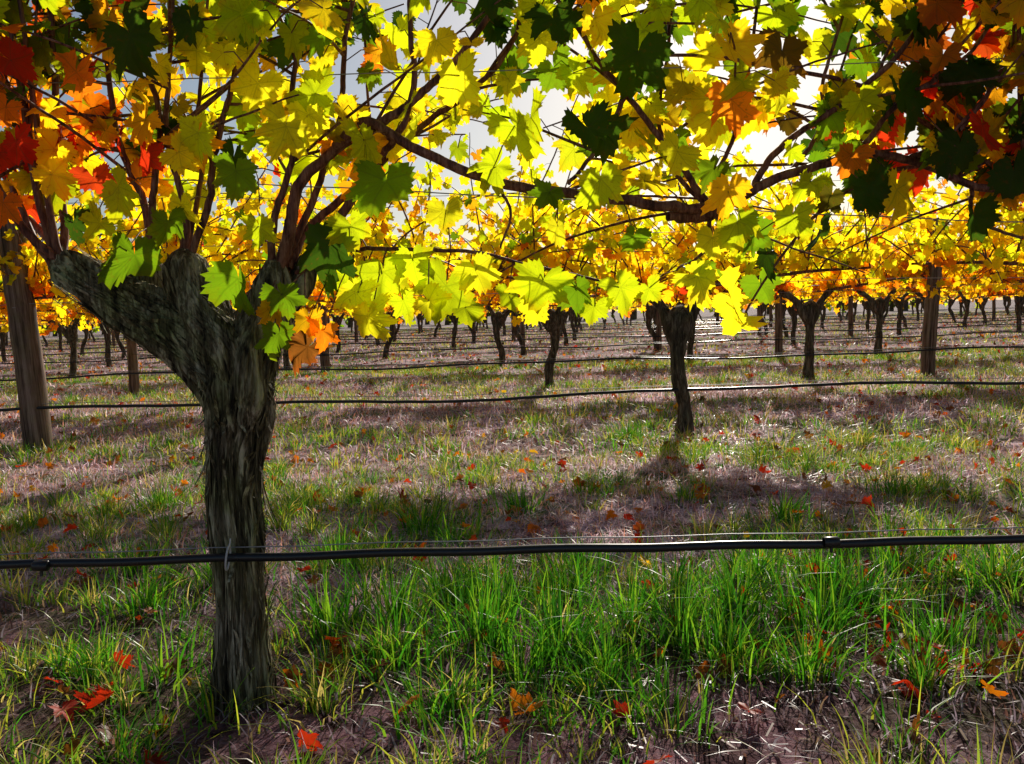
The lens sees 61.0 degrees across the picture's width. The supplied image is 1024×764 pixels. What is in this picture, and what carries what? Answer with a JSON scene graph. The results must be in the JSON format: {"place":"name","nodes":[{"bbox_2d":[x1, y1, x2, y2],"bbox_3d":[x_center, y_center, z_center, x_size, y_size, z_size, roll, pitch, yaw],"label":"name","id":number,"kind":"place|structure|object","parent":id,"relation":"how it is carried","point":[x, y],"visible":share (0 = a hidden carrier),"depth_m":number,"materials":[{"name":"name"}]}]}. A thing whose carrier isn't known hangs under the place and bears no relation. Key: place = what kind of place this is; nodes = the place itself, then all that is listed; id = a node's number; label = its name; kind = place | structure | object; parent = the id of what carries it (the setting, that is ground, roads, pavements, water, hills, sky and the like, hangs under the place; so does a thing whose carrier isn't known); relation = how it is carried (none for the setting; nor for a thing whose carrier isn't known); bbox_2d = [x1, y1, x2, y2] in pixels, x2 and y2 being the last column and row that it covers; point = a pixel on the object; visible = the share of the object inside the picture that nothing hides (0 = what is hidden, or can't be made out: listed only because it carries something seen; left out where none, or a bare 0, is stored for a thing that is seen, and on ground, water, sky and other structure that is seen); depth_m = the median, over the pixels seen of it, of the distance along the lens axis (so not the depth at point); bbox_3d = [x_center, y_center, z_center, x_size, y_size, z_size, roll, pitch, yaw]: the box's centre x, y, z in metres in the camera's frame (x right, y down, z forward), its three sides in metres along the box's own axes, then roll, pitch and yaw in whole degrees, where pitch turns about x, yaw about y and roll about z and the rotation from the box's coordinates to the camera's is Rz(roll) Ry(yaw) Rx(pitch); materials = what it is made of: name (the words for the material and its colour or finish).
{"place":"outdoors","nodes":[
{"label":"outdoors","id":0,"kind":"place"},
{"bbox_2d":[225,538,230,570],"bbox_3d":[-0.596,0.363,1.823,0.014,0.067,0.031,-2,5,0],"label":"wire clip","id":1,"kind":"object","parent":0,"point":[228,565],"visible":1,"depth_m":1.82,"materials":[{"name":"metal"}]},
{"bbox_2d":[0,534,1023,568],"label":"drip irrigation pipe","id":2,"kind":"object","parent":1,"relation":"attached to","point":[525,549],"visible":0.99,"depth_m":1.83,"materials":[{"name":"black plastic"}]},
{"bbox_2d":[31,560,50,576],"bbox_3d":[-0.987,0.392,1.824,0.036,0.035,0.023,-2,5,0],"label":"drip emitter","id":3,"kind":"object","parent":2,"relation":"attached to","point":[41,566],"visible":1,"depth_m":1.81,"materials":[{"name":"black plastic"}]},
{"bbox_2d":[822,536,840,552],"bbox_3d":[0.672,0.342,1.824,0.036,0.035,0.023,-2,5,0],"label":"drip emitter","id":4,"kind":"object","parent":2,"relation":"attached to","point":[831,542],"visible":1,"depth_m":1.81,"materials":[{"name":"black plastic"}]},
{"bbox_2d":[0,0,1021,326],"label":"sky","id":5,"kind":"structure","parent":0,"point":[554,104],"materials":[{"name":"white"}]},
{"bbox_2d":[0,527,1023,554],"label":"trellis wire","id":6,"kind":"object","parent":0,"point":[512,539],"visible":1,"depth_m":1.84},
{"bbox_2d":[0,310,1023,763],"bbox_3d":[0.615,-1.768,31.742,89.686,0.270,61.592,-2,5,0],"label":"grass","id":7,"kind":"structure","parent":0,"point":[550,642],"depth_m":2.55,"materials":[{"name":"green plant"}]},
{"bbox_2d":[0,299,1023,763],"bbox_3d":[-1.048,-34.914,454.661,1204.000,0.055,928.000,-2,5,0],"label":"ground","id":8,"kind":"structure","parent":0,"point":[268,743],"depth_m":2.63,"materials":[{"name":"brown soil"}]},
{"bbox_2d":[0,219,53,453],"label":"wooden post","id":9,"kind":"object","parent":8,"relation":"on","point":[31,381],"visible":0.77,"depth_m":5.78,"materials":[{"name":"brown wood"}]},
{"bbox_2d":[0,381,1023,411],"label":"drip irrigation pipe","id":10,"kind":"object","parent":9,"relation":"attached to","point":[546,396],"visible":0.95,"depth_m":5.80,"materials":[{"name":"black plastic"}]},
{"bbox_2d":[0,277,1023,305],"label":"trellis wire","id":11,"kind":"object","parent":9,"relation":"attached to","point":[667,285],"visible":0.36,"depth_m":5.78,"materials":[{"name":"grey metal"}]},
{"bbox_2d":[3,377,1023,405],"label":"trellis wire","id":12,"kind":"object","parent":9,"relation":"attached to","point":[523,392],"visible":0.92,"depth_m":5.82,"materials":[{"name":"grey metal"}]},
{"bbox_2d":[35,224,1009,250],"bbox_3d":[-0.028,-0.954,5.743,18.001,0.035,0.028,-2,5,0],"label":"trellis wire","id":13,"kind":"object","parent":9,"relation":"attached to","point":[547,237],"visible":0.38,"depth_m":5.74,"materials":[{"name":"grey metal"}]},
{"bbox_2d":[99,178,970,202],"bbox_3d":[-0.037,-1.252,5.719,18.001,0.035,0.028,-2,5,0],"label":"trellis wire","id":14,"kind":"object","parent":9,"relation":"attached to","point":[446,195],"visible":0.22,"depth_m":5.71,"materials":[{"name":"grey metal"}]},
{"bbox_2d":[0,213,73,332],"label":"grapevine","id":15,"kind":"object","parent":8,"relation":"on","point":[55,304],"visible":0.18,"depth_m":6.10,"materials":[{"name":"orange plant"}]},
{"bbox_2d":[0,203,96,333],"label":"grapevine","id":16,"kind":"object","parent":8,"relation":"on","point":[47,307],"visible":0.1,"depth_m":9.61,"materials":[{"name":"orange plant"}]},
{"bbox_2d":[0,241,131,378],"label":"grapevine","id":17,"kind":"object","parent":8,"relation":"on","point":[70,333],"visible":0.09,"depth_m":13.95,"materials":[{"name":"yellow plant"}]},
{"bbox_2d":[126,338,139,394],"bbox_3d":[-4.643,-0.669,10.572,0.129,1.875,0.133,2,6,41],"label":"wooden post","id":18,"kind":"object","parent":8,"relation":"on","point":[133,366],"visible":0.26,"depth_m":10.56,"materials":[{"name":"brown wood"}]},
{"bbox_2d":[40,175,461,335],"bbox_3d":[-2.938,-1.014,9.474,5.168,2.513,2.354,-2,5,0],"label":"grapevine","id":19,"kind":"object","parent":8,"relation":"on","point":[247,269],"visible":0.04,"depth_m":9.40,"materials":[{"name":"yellow plant"}]},
{"bbox_2d":[0,56,558,317],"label":"grapevine","id":20,"kind":"object","parent":8,"relation":"on","point":[214,233],"visible":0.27,"depth_m":5.72,"materials":[{"name":"yellow plant"}]},
{"bbox_2d":[230,244,402,372],"bbox_3d":[-3.518,-1.321,13.774,4.598,2.501,2.277,-3,5,-14],"label":"grapevine","id":21,"kind":"object","parent":8,"relation":"on","point":[286,363],"visible":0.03,"depth_m":13.90,"materials":[{"name":"yellow plant"}]},
{"bbox_2d":[317,289,329,371],"bbox_3d":[-3.033,-1.003,13.954,0.166,1.884,0.170,-2,5,0],"label":"wooden post","id":22,"kind":"object","parent":8,"relation":"on","point":[324,360],"visible":0.2,"depth_m":13.93,"materials":[{"name":"brown wood"}]},
{"bbox_2d":[6,330,1014,361],"bbox_3d":[-0.017,-0.576,13.948,36.001,0.035,0.028,-2,5,0],"label":"trellis wire","id":23,"kind":"object","parent":22,"relation":"attached to","point":[588,344],"visible":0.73,"depth_m":13.95,"materials":[{"name":"grey metal"}]},
{"bbox_2d":[0,331,1023,364],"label":"drip irrigation pipe","id":24,"kind":"object","parent":22,"relation":"attached to","point":[575,347],"visible":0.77,"depth_m":13.93,"materials":[{"name":"black plastic"}]},
{"bbox_2d":[45,288,1018,318],"bbox_3d":[-0.037,-1.244,13.895,36.001,0.035,0.028,-2,5,0],"label":"trellis wire","id":25,"kind":"object","parent":22,"relation":"attached to","point":[814,295],"visible":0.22,"depth_m":13.90,"materials":[{"name":"grey metal"}]},
{"bbox_2d":[386,218,584,366],"bbox_3d":[-0.393,-1.395,13.912,3.630,2.415,2.391,-2,5,-1],"label":"grapevine","id":26,"kind":"object","parent":8,"relation":"on","point":[498,319],"visible":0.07,"depth_m":13.86,"materials":[{"name":"yellow plant"}]},
{"bbox_2d":[0,0,1023,717],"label":"grapevine","id":27,"kind":"object","parent":8,"relation":"on","point":[174,310],"visible":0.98,"depth_m":1.79,"materials":[{"name":"yellow plant"}]},
{"bbox_2d":[11,171,1023,222],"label":"trellis wire","id":28,"kind":"object","parent":27,"relation":"attached to","point":[575,199],"visible":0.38,"depth_m":1.88,"materials":[{"name":"grey metal"}]},
{"bbox_2d":[0,313,1023,763],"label":"fallen leaves","id":29,"kind":"object","parent":8,"relation":"on","point":[66,709],"visible":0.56,"depth_m":3.01,"materials":[{"name":"orange plant"}]},
{"bbox_2d":[0,233,1023,366],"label":"distant vineyard rows","id":30,"kind":"object","parent":8,"relation":"on","point":[838,300],"visible":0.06,"depth_m":25.36,"materials":[{"name":"yellow plant"}]},
{"bbox_2d":[0,314,1023,763],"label":"dry straw","id":31,"kind":"object","parent":8,"relation":"on","point":[400,418],"visible":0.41,"depth_m":4.16,"materials":[{"name":"beige plant"}]},
{"bbox_2d":[42,239,990,335],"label":"distant trees","id":32,"kind":"object","parent":8,"relation":"on","point":[906,307],"depth_m":83.98,"materials":[{"name":"yellow plant"}]},
{"bbox_2d":[409,176,713,387],"bbox_3d":[0.590,-1.087,9.654,3.632,2.416,2.392,-2,5,2],"label":"grapevine","id":33,"kind":"object","parent":8,"relation":"on","point":[552,325],"visible":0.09,"depth_m":9.65,"materials":[{"name":"yellow plant"}]},
{"bbox_2d":[387,32,955,436],"bbox_3d":[1.153,-0.974,6.064,4.114,2.751,2.214,-2,5,-1],"label":"grapevine","id":34,"kind":"object","parent":8,"relation":"on","point":[678,323],"visible":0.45,"depth_m":5.80,"materials":[{"name":"yellow plant"}]},
{"bbox_2d":[571,221,806,360],"bbox_3d":[2.704,-1.500,14.091,5.119,2.490,2.332,-2,5,-3],"label":"grapevine","id":35,"kind":"object","parent":8,"relation":"on","point":[691,340],"visible":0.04,"depth_m":13.95,"materials":[{"name":"yellow plant"}]},
{"bbox_2d":[532,0,1023,335],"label":"grapevine","id":36,"kind":"object","parent":8,"relation":"on","point":[709,54],"visible":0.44,"depth_m":1.85,"materials":[{"name":"yellow plant"}]},
{"bbox_2d":[8,58,1001,83],"bbox_3d":[-0.019,-0.654,1.814,12.000,0.023,0.026,-2,5,0],"label":"trellis wire","id":37,"kind":"object","parent":36,"relation":"attached to","point":[506,70],"visible":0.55,"depth_m":1.82,"materials":[{"name":"grey metal"}]},
{"bbox_2d":[774,293,782,357],"bbox_3d":[4.314,-1.236,14.059,0.129,1.875,0.133,2,6,41],"label":"wooden post","id":38,"kind":"object","parent":8,"relation":"on","point":[778,330],"visible":0.46,"depth_m":14.04,"materials":[{"name":"brown wood"}]},
{"bbox_2d":[595,194,1018,380],"bbox_3d":[3.132,-1.242,9.798,4.747,2.582,2.351,-3,5,-16],"label":"grapevine","id":39,"kind":"object","parent":8,"relation":"on","point":[809,312],"visible":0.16,"depth_m":9.64,"materials":[{"name":"yellow plant"}]},
{"bbox_2d":[744,192,978,355],"bbox_3d":[5.725,-1.698,14.092,4.866,2.647,2.410,-3,5,-13],"label":"grapevine","id":40,"kind":"object","parent":8,"relation":"on","point":[879,305],"visible":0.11,"depth_m":13.93,"materials":[{"name":"yellow plant"}]},
{"bbox_2d":[920,217,941,376],"bbox_3d":[4.704,-0.889,9.718,0.166,1.884,0.170,2,4,0],"label":"wooden post","id":41,"kind":"object","parent":8,"relation":"on","point":[929,331],"visible":0.56,"depth_m":9.69,"materials":[{"name":"brown wood"}]},
{"bbox_2d":[846,110,1023,292],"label":"grapevine","id":42,"kind":"object","parent":8,"relation":"on","point":[973,254],"visible":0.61,"depth_m":5.72,"materials":[{"name":"yellow plant"}]},
{"bbox_2d":[861,177,1023,300],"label":"grapevine","id":43,"kind":"object","parent":8,"relation":"on","point":[946,281],"visible":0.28,"depth_m":9.78,"materials":[{"name":"yellow plant"}]},
{"bbox_2d":[963,245,1023,301],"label":"grapevine","id":44,"kind":"object","parent":8,"relation":"on","point":[972,295],"visible":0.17,"depth_m":14.03,"materials":[{"name":"yellow plant"}]},
{"bbox_3d":[-9.503,-0.466,9.667,0.166,1.884,0.170,-1,4,0],"label":"wooden post","id":45,"kind":"object","parent":8,"relation":"on","visible":0},
{"bbox_2d":[0,284,999,316],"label":"trellis wire","id":46,"kind":"object","parent":45,"relation":"attached to","point":[597,296],"visible":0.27,"depth_m":9.61,"materials":[{"name":"grey metal"}]},
{"bbox_2d":[0,346,1023,380],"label":"drip irrigation pipe","id":47,"kind":"object","parent":45,"relation":"attached to","point":[564,361],"visible":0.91,"depth_m":9.63,"materials":[{"name":"black plastic"}]},
{"bbox_2d":[46,344,1023,375],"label":"trellis wire","id":48,"kind":"object","parent":45,"relation":"attached to","point":[583,357],"visible":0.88,"depth_m":9.66,"materials":[{"name":"grey metal"}]}
]}

